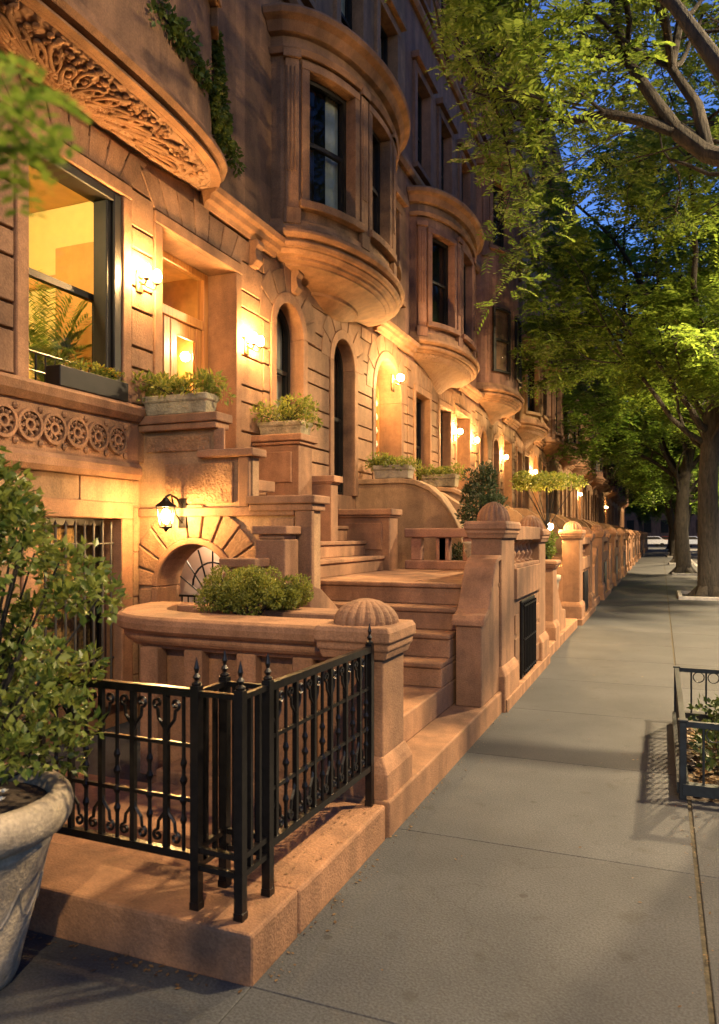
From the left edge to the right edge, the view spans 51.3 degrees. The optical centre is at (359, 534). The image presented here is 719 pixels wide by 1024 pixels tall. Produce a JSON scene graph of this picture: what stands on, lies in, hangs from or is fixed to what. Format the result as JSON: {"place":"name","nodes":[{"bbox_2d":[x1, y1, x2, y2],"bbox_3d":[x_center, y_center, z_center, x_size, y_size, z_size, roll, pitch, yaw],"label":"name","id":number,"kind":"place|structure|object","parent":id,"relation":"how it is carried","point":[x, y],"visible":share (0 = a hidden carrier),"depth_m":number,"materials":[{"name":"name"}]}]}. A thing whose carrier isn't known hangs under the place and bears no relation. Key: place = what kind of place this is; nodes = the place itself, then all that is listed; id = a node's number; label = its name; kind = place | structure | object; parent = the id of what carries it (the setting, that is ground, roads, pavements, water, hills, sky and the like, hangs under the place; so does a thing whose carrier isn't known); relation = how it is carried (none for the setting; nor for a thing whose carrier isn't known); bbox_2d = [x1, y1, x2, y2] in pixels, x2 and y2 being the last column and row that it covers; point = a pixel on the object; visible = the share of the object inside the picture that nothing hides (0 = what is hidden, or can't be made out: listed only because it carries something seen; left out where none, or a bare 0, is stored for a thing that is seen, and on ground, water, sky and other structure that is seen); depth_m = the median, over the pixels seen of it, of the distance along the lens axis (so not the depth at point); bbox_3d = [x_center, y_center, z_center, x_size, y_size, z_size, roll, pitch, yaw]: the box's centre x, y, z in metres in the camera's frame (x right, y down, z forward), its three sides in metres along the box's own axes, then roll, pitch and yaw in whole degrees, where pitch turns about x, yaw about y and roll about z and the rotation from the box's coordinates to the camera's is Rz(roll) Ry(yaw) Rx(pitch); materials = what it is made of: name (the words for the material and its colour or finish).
{"place":"outdoors","nodes":[
{"label":"outdoors","id":0,"kind":"place"},
{"bbox_2d":[5,762,291,869],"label":"areaway paving","id":1,"kind":"structure","parent":0,"point":[157,805],"depth_m":4.20,"materials":[{"name":"brown stone"}]},
{"bbox_2d":[0,547,718,1023],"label":"sidewalk","id":2,"kind":"structure","parent":0,"point":[486,891],"depth_m":3.54,"materials":[{"name":"concrete"}]},
{"bbox_2d":[0,764,73,990],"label":"flower pot","id":3,"kind":"object","parent":2,"relation":"on","point":[35,812],"visible":0.95,"depth_m":2.77,"materials":[{"name":"stone"}]},
{"bbox_2d":[0,445,131,800],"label":"flowering shrub","id":4,"kind":"object","parent":3,"relation":"on","point":[16,511],"visible":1,"depth_m":2.85,"materials":[{"name":"green plant"}]},
{"bbox_2d":[0,52,91,218],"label":"street tree","id":5,"kind":"object","parent":2,"relation":"on","point":[33,146],"visible":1,"depth_m":0.85,"materials":[{"name":"green plant"}]},
{"bbox_2d":[28,799,384,986],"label":"railing plinth","id":6,"kind":"structure","parent":2,"relation":"on","point":[134,907],"depth_m":3.16,"materials":[{"name":"brown stone"}]},
{"bbox_2d":[0,623,373,922],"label":"iron railing","id":7,"kind":"object","parent":6,"relation":"on","point":[267,834],"visible":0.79,"depth_m":3.15,"materials":[{"name":"black metal"}]},
{"bbox_2d":[116,601,337,783],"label":"planter wall","id":8,"kind":"structure","parent":2,"relation":"on","point":[175,639],"depth_m":4.90,"materials":[{"name":"stone"}]},
{"bbox_2d":[193,564,313,615],"bbox_3d":[-0.770,0.432,5.385,0.801,0.448,0.653,0,0,22],"label":"boxwood bush","id":9,"kind":"object","parent":8,"relation":"on","point":[253,587],"visible":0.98,"depth_m":5.26,"materials":[{"name":"green plant"}]},
{"bbox_2d":[138,411,550,837],"bbox_3d":[-0.194,0.420,7.697,3.390,3.160,6.225,0,0,22],"label":"stoop","id":10,"kind":"object","parent":2,"relation":"on","point":[461,657],"visible":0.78,"depth_m":6.72,"materials":[{"name":"brown stone"}]},
{"bbox_2d":[155,494,187,531],"bbox_3d":[-1.652,-0.190,6.607,0.200,0.340,0.357,0,0,22],"label":"wall lantern","id":11,"kind":"object","parent":10,"relation":"attached to","point":[165,502],"depth_m":6.52,"materials":[{"name":"black metal"}]},
{"bbox_2d":[142,392,218,415],"bbox_3d":[-1.635,-1.173,6.835,0.700,0.175,0.220,0,0,22],"label":"stone planter","id":12,"kind":"object","parent":10,"relation":"on","point":[186,403],"visible":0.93,"depth_m":6.73,"materials":[{"name":"stone"}]},
{"bbox_2d":[131,367,236,405],"bbox_3d":[-1.650,-1.359,6.825,1.014,0.406,0.509,0,0,22],"label":"planter plant","id":13,"kind":"object","parent":12,"relation":"in","point":[163,385],"visible":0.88,"depth_m":6.78,"materials":[{"name":"green plant"}]},
{"bbox_2d":[257,420,312,434],"bbox_3d":[-0.879,-1.242,8.860,0.590,0.155,0.300,0,0,22],"label":"stone planter","id":14,"kind":"object","parent":10,"relation":"on","point":[279,427],"visible":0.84,"depth_m":8.73,"materials":[{"name":"stone"}]},
{"bbox_2d":[249,392,322,430],"bbox_3d":[-0.887,-1.425,8.884,0.923,0.484,0.611,0,0,22],"label":"planter plant","id":15,"kind":"object","parent":14,"relation":"in","point":[289,411],"visible":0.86,"depth_m":8.76,"materials":[{"name":"green plant"}]},
{"bbox_2d":[463,542,470,558],"bbox_3d":[1.423,0.275,9.291,0.280,0.370,0.276,0,0,22],"label":"stone urn","id":16,"kind":"object","parent":10,"relation":"on","point":[467,547],"visible":0.3,"depth_m":9.22,"materials":[{"name":"brown stone"}]},
{"bbox_2d":[520,595,536,678],"bbox_3d":[1.935,1.145,8.557,0.054,0.850,0.880,0,0,22],"label":"storage door","id":17,"kind":"structure","parent":10,"relation":"in","point":[528,630],"depth_m":8.39,"materials":[{"name":"black metal"}]},
{"bbox_2d":[26,626,717,1007],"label":"leaf litter","id":18,"kind":"object","parent":2,"relation":"on","point":[310,926],"visible":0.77,"depth_m":3.10,"materials":[{"name":"brown plant"}]},
{"bbox_2d":[356,478,576,656],"bbox_3d":[1.697,0.442,12.447,3.350,2.623,4.040,0,0,22],"label":"stoop","id":19,"kind":"object","parent":2,"relation":"on","point":[421,504],"visible":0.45,"depth_m":11.52,"materials":[{"name":"brown stone"}]},
{"bbox_2d":[373,464,414,478],"bbox_3d":[0.543,-0.978,11.790,0.600,0.205,0.320,0,0,22],"label":"stone planter","id":20,"kind":"object","parent":19,"relation":"on","point":[382,472],"visible":0.91,"depth_m":11.66,"materials":[{"name":"stone"}]},
{"bbox_2d":[365,451,423,471],"bbox_3d":[0.521,-1.158,11.794,0.933,0.379,0.638,0,0,22],"label":"planter plant","id":21,"kind":"object","parent":20,"relation":"in","point":[386,459],"visible":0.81,"depth_m":11.74,"materials":[{"name":"green plant"}]},
{"bbox_2d":[422,474,459,486],"bbox_3d":[1.503,-0.988,13.840,0.650,0.225,0.320,0,0,22],"label":"stone planter","id":22,"kind":"object","parent":19,"relation":"on","point":[447,480],"visible":0.87,"depth_m":13.69,"materials":[{"name":"stone"}]},
{"bbox_2d":[414,461,466,480],"bbox_3d":[1.477,-1.167,13.841,1.015,0.381,0.550,0,0,22],"label":"planter plant","id":23,"kind":"object","parent":22,"relation":"in","point":[433,470],"visible":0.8,"depth_m":13.80,"materials":[{"name":"green plant"}]},
{"bbox_2d":[545,528,558,558],"bbox_3d":[3.104,0.671,12.996,0.734,1.662,0.834,0,0,22],"label":"planter plant","id":24,"kind":"object","parent":19,"relation":"on","point":[550,543],"visible":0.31,"depth_m":12.84,"materials":[{"name":"green plant"}]},
{"bbox_2d":[557,575,560,586],"bbox_3d":[3.420,1.140,13.715,0.518,0.800,0.518,0,0,22],"label":"stone urn","id":25,"kind":"object","parent":19,"relation":"on","point":[558,578],"visible":0.07,"depth_m":13.55,"materials":[{"name":"beige stone"}]},
{"bbox_2d":[509,469,588,557],"bbox_3d":[3.485,-0.188,13.751,1.399,1.978,1.497,0,0,22],"label":"umbrella tree","id":26,"kind":"object","parent":25,"relation":"in","point":[536,482],"visible":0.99,"depth_m":13.57,"materials":[{"name":"green plant"}]},
{"bbox_2d":[441,492,599,625],"bbox_3d":[3.268,0.478,16.094,3.240,2.554,6.900,0,0,22],"label":"stoop","id":27,"kind":"object","parent":2,"relation":"on","point":[577,571],"visible":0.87,"depth_m":14.18,"materials":[{"name":"brown stone"}]},
{"bbox_2d":[583,570,587,611],"bbox_3d":[4.636,1.160,15.355,0.030,0.820,0.850,0,0,22],"label":"storage door","id":28,"kind":"structure","parent":27,"relation":"in","point":[585,574],"depth_m":15.17,"materials":[{"name":"black metal"}]},
{"bbox_2d":[501,504,612,599],"bbox_3d":[5.434,0.478,21.474,3.240,2.554,6.900,0,0,22],"label":"stoop","id":29,"kind":"object","parent":2,"relation":"on","point":[604,545],"visible":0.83,"depth_m":19.87,"materials":[{"name":"brown stone"}]},
{"bbox_2d":[604,561,606,589],"bbox_3d":[6.802,1.160,20.735,0.030,0.820,0.850,0,0,22],"label":"storage door","id":30,"kind":"structure","parent":29,"relation":"in","point":[605,563],"depth_m":20.63,"materials":[{"name":"black metal"}]},
{"bbox_2d":[532,511,621,585],"bbox_3d":[7.564,0.478,26.762,3.240,2.554,6.900,0,0,22],"label":"stoop","id":31,"kind":"object","parent":2,"relation":"on","point":[558,523],"visible":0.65,"depth_m":24.78,"materials":[{"name":"brown stone"}]},
{"bbox_2d":[556,515,627,576],"bbox_3d":[9.693,0.478,32.049,3.240,2.554,6.900,0,0,22],"label":"stoop","id":32,"kind":"object","parent":2,"relation":"on","point":[623,541],"visible":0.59,"depth_m":30.37,"materials":[{"name":"brown stone"}]},
{"bbox_2d":[573,518,631,570],"bbox_3d":[11.822,0.478,37.337,3.240,2.554,6.900,0,0,22],"label":"stoop","id":33,"kind":"object","parent":2,"relation":"on","point":[583,522],"visible":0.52,"depth_m":35.53,"materials":[{"name":"brown stone"}]},
{"bbox_2d":[585,520,635,565],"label":"stoop","id":34,"kind":"object","parent":2,"relation":"on","point":[633,544],"visible":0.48,"depth_m":40.85,"materials":[{"name":"brown stone"}]},
{"bbox_2d":[595,522,637,561],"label":"stoop","id":35,"kind":"object","parent":2,"relation":"on","point":[636,541],"visible":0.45,"depth_m":46.18,"materials":[{"name":"brown stone"}]},
{"bbox_2d":[602,523,640,558],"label":"stoop","id":36,"kind":"object","parent":2,"relation":"on","point":[638,538],"visible":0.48,"depth_m":51.36,"materials":[{"name":"brown stone"}]},
{"bbox_2d":[608,524,642,556],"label":"stoop","id":37,"kind":"object","parent":2,"relation":"on","point":[615,528],"visible":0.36,"depth_m":56.64,"materials":[{"name":"brown stone"}]},
{"bbox_2d":[672,665,718,799],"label":"tree guard","id":38,"kind":"object","parent":2,"relation":"on","point":[681,724],"visible":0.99,"depth_m":4.80,"materials":[{"name":"metal"}]},
{"bbox_2d":[525,0,718,342],"label":"sky","id":39,"kind":"structure","parent":0,"point":[566,150],"materials":[{"name":"blue"}]},
{"bbox_2d":[648,536,667,546],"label":"parked car","id":40,"kind":"object","parent":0,"point":[657,540],"visible":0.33,"depth_m":105.15,"materials":[{"name":"paint"}]},
{"bbox_2d":[624,484,697,545],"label":"corner building","id":41,"kind":"structure","parent":0,"point":[653,528],"depth_m":130.20,"materials":[{"name":"red stone"}]},
{"bbox_2d":[627,520,633,529],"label":"window","id":42,"kind":"structure","parent":41,"relation":"in","point":[630,523],"depth_m":131.64,"materials":[{"name":"glass"}]},
{"bbox_2d":[644,520,650,532],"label":"window","id":43,"kind":"structure","parent":41,"relation":"in","point":[647,527],"depth_m":130.59,"materials":[{"name":"glass"}]},
{"bbox_2d":[661,520,668,532],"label":"window","id":44,"kind":"structure","parent":41,"relation":"in","point":[664,525],"depth_m":129.57,"materials":[{"name":"glass"}]},
{"bbox_2d":[657,496,718,546],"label":"street tree","id":45,"kind":"object","parent":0,"point":[692,513],"visible":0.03,"depth_m":107.46,"materials":[{"name":"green plant"}]},
{"bbox_2d":[662,547,715,1023],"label":"sidewalk bed","id":46,"kind":"object","parent":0,"point":[710,1002],"depth_m":3.35,"materials":[{"name":"grey concrete"}]},
{"bbox_2d":[682,594,718,802],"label":"tree pit soil","id":47,"kind":"object","parent":46,"relation":"on","point":[690,771],"visible":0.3,"depth_m":5.39,"materials":[{"name":"brown soil"}]},
{"bbox_2d":[384,0,718,334],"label":"street tree","id":48,"kind":"object","parent":47,"relation":"on","point":[698,141],"visible":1,"depth_m":7.99,"materials":[{"name":"green plant"}]},
{"bbox_2d":[489,0,718,596],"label":"street tree","id":49,"kind":"object","parent":47,"relation":"on","point":[690,343],"visible":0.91,"depth_m":19.03,"materials":[{"name":"green plant"}]},
{"bbox_2d":[533,176,718,573],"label":"street tree","id":50,"kind":"object","parent":47,"relation":"on","point":[677,481],"visible":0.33,"depth_m":31.06,"materials":[{"name":"green plant"}]},
{"bbox_2d":[583,285,718,563],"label":"street tree","id":51,"kind":"object","parent":47,"relation":"on","point":[629,466],"visible":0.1,"depth_m":43.00,"materials":[{"name":"green plant"}]},
{"bbox_2d":[598,359,718,556],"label":"street tree","id":52,"kind":"object","parent":47,"relation":"on","point":[670,514],"depth_m":56.42,"materials":[{"name":"green plant"}]},
{"bbox_2d":[618,437,718,551],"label":"street tree","id":53,"kind":"object","parent":47,"relation":"on","point":[655,515],"visible":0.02,"depth_m":70.01,"materials":[{"name":"green plant"}]},
{"bbox_2d":[625,485,718,549],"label":"street tree","id":54,"kind":"object","parent":47,"relation":"on","point":[627,495],"depth_m":84.08,"materials":[{"name":"green plant"}]},
{"bbox_2d":[672,572,696,575],"bbox_3d":[13.991,1.660,31.881,1.300,0.100,2.000,0,0,22],"label":"pit edging","id":55,"kind":"object","parent":47,"relation":"on","point":[688,574],"visible":0.48,"depth_m":31.00,"materials":[{"name":"stone"}]},
{"bbox_2d":[677,590,718,600],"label":"pit edging","id":56,"kind":"object","parent":47,"relation":"on","point":[679,595],"visible":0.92,"depth_m":19.41,"materials":[{"name":"stone"}]},
{"bbox_2d":[687,693,718,774],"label":"ground cover","id":57,"kind":"object","parent":47,"relation":"on","point":[711,734],"visible":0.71,"depth_m":5.68,"materials":[{"name":"green plant"}]},
{"bbox_2d":[687,720,718,799],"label":"fallen leaves","id":58,"kind":"object","parent":47,"relation":"on","point":[698,773],"visible":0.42,"depth_m":5.39,"materials":[{"name":"plant"}]},
{"bbox_2d":[690,546,696,563],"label":"road","id":59,"kind":"structure","parent":0,"point":[693,551],"depth_m":72.41,"materials":[{"name":"grey asphalt"}]},
{"bbox_2d":[689,536,697,546],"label":"parked car","id":60,"kind":"object","parent":59,"relation":"on","point":[693,539],"visible":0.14,"depth_m":103.96,"materials":[{"name":"paint"}]},
{"label":"ground","id":61,"kind":"structure","parent":0,"visible":0},
{"bbox_2d":[0,0,275,762],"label":"brownstone house","id":62,"kind":"structure","parent":61,"relation":"on","point":[152,182],"depth_m":6.71,"materials":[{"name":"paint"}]},
{"bbox_2d":[29,269,91,381],"bbox_3d":[-2.730,-1.527,6.610,0.621,1.453,1.182,0,0,22],"label":"potted palm","id":63,"kind":"object","parent":62,"relation":"in","point":[66,347],"visible":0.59,"depth_m":6.50,"materials":[{"name":"green plant"}]},
{"bbox_2d":[29,140,120,382],"bbox_3d":[-2.434,-2.090,6.225,0.255,1.860,1.070,0,0,22],"label":"window","id":64,"kind":"structure","parent":62,"relation":"in","point":[106,299],"depth_m":6.56,"materials":[{"name":"paint"}]},
{"bbox_2d":[38,517,113,688],"bbox_3d":[-2.354,0.575,6.823,0.376,1.650,2.300,0,0,22],"label":"window","id":65,"kind":"structure","parent":62,"relation":"in","point":[90,529],"depth_m":6.61,"materials":[{"name":"paint"}]},
{"bbox_2d":[46,364,127,401],"bbox_3d":[-2.254,-1.248,6.249,0.150,0.165,0.810,0,0,22],"label":"window box","id":66,"kind":"object","parent":62,"relation":"on","point":[75,379],"visible":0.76,"depth_m":6.11,"materials":[{"name":"paint"}]},
{"bbox_2d":[51,349,125,381],"bbox_3d":[-2.248,-1.370,6.259,0.174,0.203,0.876,0,0,22],"label":"window box plant","id":67,"kind":"object","parent":66,"relation":"in","point":[103,372],"depth_m":6.25,"materials":[{"name":"green plant"}]},
{"bbox_2d":[135,264,161,293],"bbox_3d":[-1.948,-2.330,6.854,0.202,0.220,0.230,0,0,22],"label":"wall sconce","id":68,"kind":"object","parent":62,"relation":"attached to","point":[146,274],"depth_m":6.85,"materials":[{"name":"white glass"}]},
{"bbox_2d":[163,251,207,393],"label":"door","id":69,"kind":"structure","parent":62,"relation":"in","point":[185,288],"depth_m":8.50,"materials":[{"name":"brown wood"}]},
{"bbox_2d":[147,0,246,177],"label":"ivy","id":70,"kind":"object","parent":62,"relation":"attached to","point":[221,123],"visible":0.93,"depth_m":7.50,"materials":[{"name":"green plant"}]},
{"bbox_2d":[243,333,263,354],"bbox_3d":[-1.231,-2.190,8.635,0.202,0.220,0.230,0,0,22],"label":"wall sconce","id":71,"kind":"object","parent":62,"relation":"attached to","point":[259,340],"depth_m":8.64,"materials":[{"name":"white glass"}]},
{"bbox_2d":[256,0,415,508],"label":"brownstone house","id":72,"kind":"structure","parent":61,"relation":"on","point":[335,167],"depth_m":10.14,"materials":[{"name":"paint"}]},
{"bbox_2d":[276,309,289,420],"bbox_3d":[-1.752,-2.140,10.025,1.460,1.920,0.990,0,0,22],"label":"window","id":73,"kind":"structure","parent":72,"relation":"in","point":[283,342],"depth_m":10.05,"materials":[{"name":"glass"}]},
{"bbox_2d":[310,80,345,212],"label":"window","id":74,"kind":"structure","parent":72,"relation":"in","point":[329,146],"depth_m":10.02,"materials":[{"name":"glass"}]},
{"bbox_2d":[334,345,342,494],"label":"window","id":75,"kind":"structure","parent":72,"relation":"in","point":[338,372],"depth_m":11.75,"materials":[{"name":"glass"}]},
{"bbox_2d":[341,0,351,29],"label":"window","id":76,"kind":"structure","parent":72,"relation":"in","point":[348,22],"depth_m":12.08,"materials":[{"name":"glass"}]},
{"bbox_2d":[373,131,379,234],"bbox_3d":[0.152,-4.975,10.740,0.081,1.650,0.700,0,0,22],"label":"window","id":77,"kind":"structure","parent":72,"relation":"in","point":[376,191],"depth_m":11.00,"materials":[{"name":"glass"}]},
{"bbox_2d":[376,386,379,455],"bbox_3d":[0.087,-1.840,13.376,0.090,2.480,1.320,0,0,22],"label":"door","id":78,"kind":"structure","parent":72,"relation":"in","point":[377,391],"depth_m":13.92,"materials":[{"name":"brown wood"}]},
{"bbox_2d":[381,26,387,65],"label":"window","id":79,"kind":"structure","parent":72,"relation":"in","point":[384,41],"depth_m":13.66,"materials":[{"name":"glass"}]},
{"bbox_2d":[391,374,403,391],"bbox_3d":[0.672,-2.660,13.118,0.223,0.300,0.135,0,0,22],"label":"wall sconce","id":80,"kind":"object","parent":72,"relation":"attached to","point":[400,378],"depth_m":13.10,"materials":[{"name":"white glass"}]},
{"bbox_2d":[405,0,483,489],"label":"brownstone house","id":81,"kind":"structure","parent":61,"relation":"on","point":[444,243],"depth_m":15.44,"materials":[{"name":"red stone"}]},
{"bbox_2d":[416,398,420,480],"bbox_3d":[1.070,-1.800,15.174,0.070,2.000,0.950,0,0,22],"label":"window","id":82,"kind":"structure","parent":81,"relation":"in","point":[418,446],"depth_m":15.56,"materials":[{"name":"glass"}]},
{"bbox_2d":[418,93,421,165],"bbox_3d":[1.098,-8.175,15.243,0.070,1.850,0.900,0,0,22],"label":"window","id":83,"kind":"structure","parent":81,"relation":"in","point":[419,98],"depth_m":15.60,"materials":[{"name":"glass"}]},
{"bbox_2d":[432,238,447,324],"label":"window","id":84,"kind":"structure","parent":81,"relation":"in","point":[439,291],"depth_m":15.41,"materials":[{"name":"glass"}]},
{"bbox_2d":[441,135,443,190],"bbox_3d":[1.733,-8.175,16.820,0.070,1.850,0.900,0,0,22],"label":"window","id":85,"kind":"structure","parent":81,"relation":"in","point":[442,140],"depth_m":17.18,"materials":[{"name":"glass"}]},
{"bbox_2d":[464,264,465,334],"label":"window","id":86,"kind":"structure","parent":81,"relation":"in","point":[464,264],"depth_m":16.27,"materials":[{"name":"paint"}]},
{"bbox_2d":[474,0,527,507],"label":"brownstone house","id":87,"kind":"structure","parent":61,"relation":"on","point":[499,403],"depth_m":20.09,"materials":[{"name":"red stone"}]},
{"bbox_2d":[493,185,503,247],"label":"window","id":88,"kind":"structure","parent":87,"relation":"in","point":[498,242],"depth_m":20.49,"materials":[{"name":"glass"}]},
{"bbox_2d":[492,306,510,380],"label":"window","id":89,"kind":"structure","parent":87,"relation":"in","point":[494,308],"depth_m":19.79,"materials":[{"name":"paint"}]},
{"bbox_2d":[512,311,521,382],"bbox_3d":[3.800,-5.150,21.216,1.479,1.940,0.980,0,0,22],"label":"window","id":90,"kind":"structure","parent":87,"relation":"in","point":[519,379],"depth_m":20.63,"materials":[{"name":"glass"}]},
{"bbox_2d":[513,71,556,510],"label":"brownstone house","id":91,"kind":"structure","parent":61,"relation":"on","point":[532,430],"depth_m":25.92,"materials":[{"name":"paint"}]},
{"bbox_2d":[528,365,534,411],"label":"window","id":92,"kind":"structure","parent":91,"relation":"in","point":[531,401],"depth_m":25.67,"materials":[{"name":"glass"}]},
{"bbox_2d":[539,146,569,514],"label":"brownstone house","id":93,"kind":"structure","parent":61,"relation":"on","point":[553,438],"depth_m":31.08,"materials":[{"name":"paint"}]},
{"bbox_2d":[557,204,581,516],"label":"brownstone house","id":94,"kind":"structure","parent":61,"relation":"on","point":[565,508],"depth_m":36.24,"materials":[{"name":"red stone"}]},
{"bbox_2d":[571,258,592,518],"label":"brownstone house","id":95,"kind":"structure","parent":61,"relation":"on","point":[576,508],"depth_m":41.43,"materials":[{"name":"brown stone"}]},
{"bbox_2d":[581,282,597,520],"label":"brownstone house","id":96,"kind":"structure","parent":61,"relation":"on","point":[585,509],"depth_m":46.82,"materials":[{"name":"brown stone"}]},
{"bbox_2d":[589,348,604,521],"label":"brownstone house","id":97,"kind":"structure","parent":61,"relation":"on","point":[597,481],"depth_m":51.77,"materials":[{"name":"red stone"}]},
{"bbox_2d":[596,347,609,522],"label":"brownstone house","id":98,"kind":"structure","parent":61,"relation":"on","point":[604,486],"depth_m":57.01,"materials":[{"name":"brown stone"}]},
{"bbox_2d":[602,363,612,523],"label":"brownstone house","id":99,"kind":"structure","parent":61,"relation":"on","point":[609,490],"depth_m":62.34,"materials":[{"name":"brown stone"}]},
{"bbox_2d":[607,423,617,524],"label":"brownstone house","id":100,"kind":"structure","parent":61,"relation":"on","point":[614,492],"depth_m":67.37,"materials":[{"name":"red stone"}]},
{"bbox_2d":[610,468,620,524],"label":"brownstone house","id":101,"kind":"structure","parent":61,"relation":"on","point":[615,498],"depth_m":72.58,"materials":[{"name":"brown stone"}]},
{"bbox_2d":[614,463,621,525],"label":"brownstone house","id":102,"kind":"structure","parent":61,"relation":"on","point":[615,510],"depth_m":78.07,"materials":[{"name":"brown stone"}]},
{"bbox_2d":[617,463,625,526],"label":"brownstone house","id":103,"kind":"structure","parent":61,"relation":"on","point":[623,500],"depth_m":83.03,"materials":[{"name":"red stone"}]},
{"bbox_2d":[619,490,627,526],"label":"brownstone house","id":104,"kind":"structure","parent":61,"relation":"on","point":[623,504],"depth_m":88.55,"materials":[{"name":"brown stone"}]},
{"bbox_2d":[622,486,628,526],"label":"brownstone house","id":105,"kind":"structure","parent":61,"relation":"on","point":[623,513],"depth_m":93.50,"materials":[{"name":"brown stone"}]},
{"bbox_2d":[624,487,660,531],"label":"street tree","id":106,"kind":"object","parent":61,"relation":"on","point":[634,509],"visible":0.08,"depth_m":118.53,"materials":[{"name":"green plant"}]},
{"bbox_3d":[1.714,1.165,10.737,0.562,0.750,0.562,0,0,22],"label":"stone urn","id":107,"kind":"object","parent":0,"visible":0},
{"bbox_2d":[452,461,509,559],"bbox_3d":[1.720,-0.081,10.780,1.160,1.962,1.214,0,0,-25],"label":"conifer","id":108,"kind":"object","parent":107,"relation":"in","point":[486,476],"visible":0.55,"depth_m":10.65,"materials":[{"name":"green plant"}]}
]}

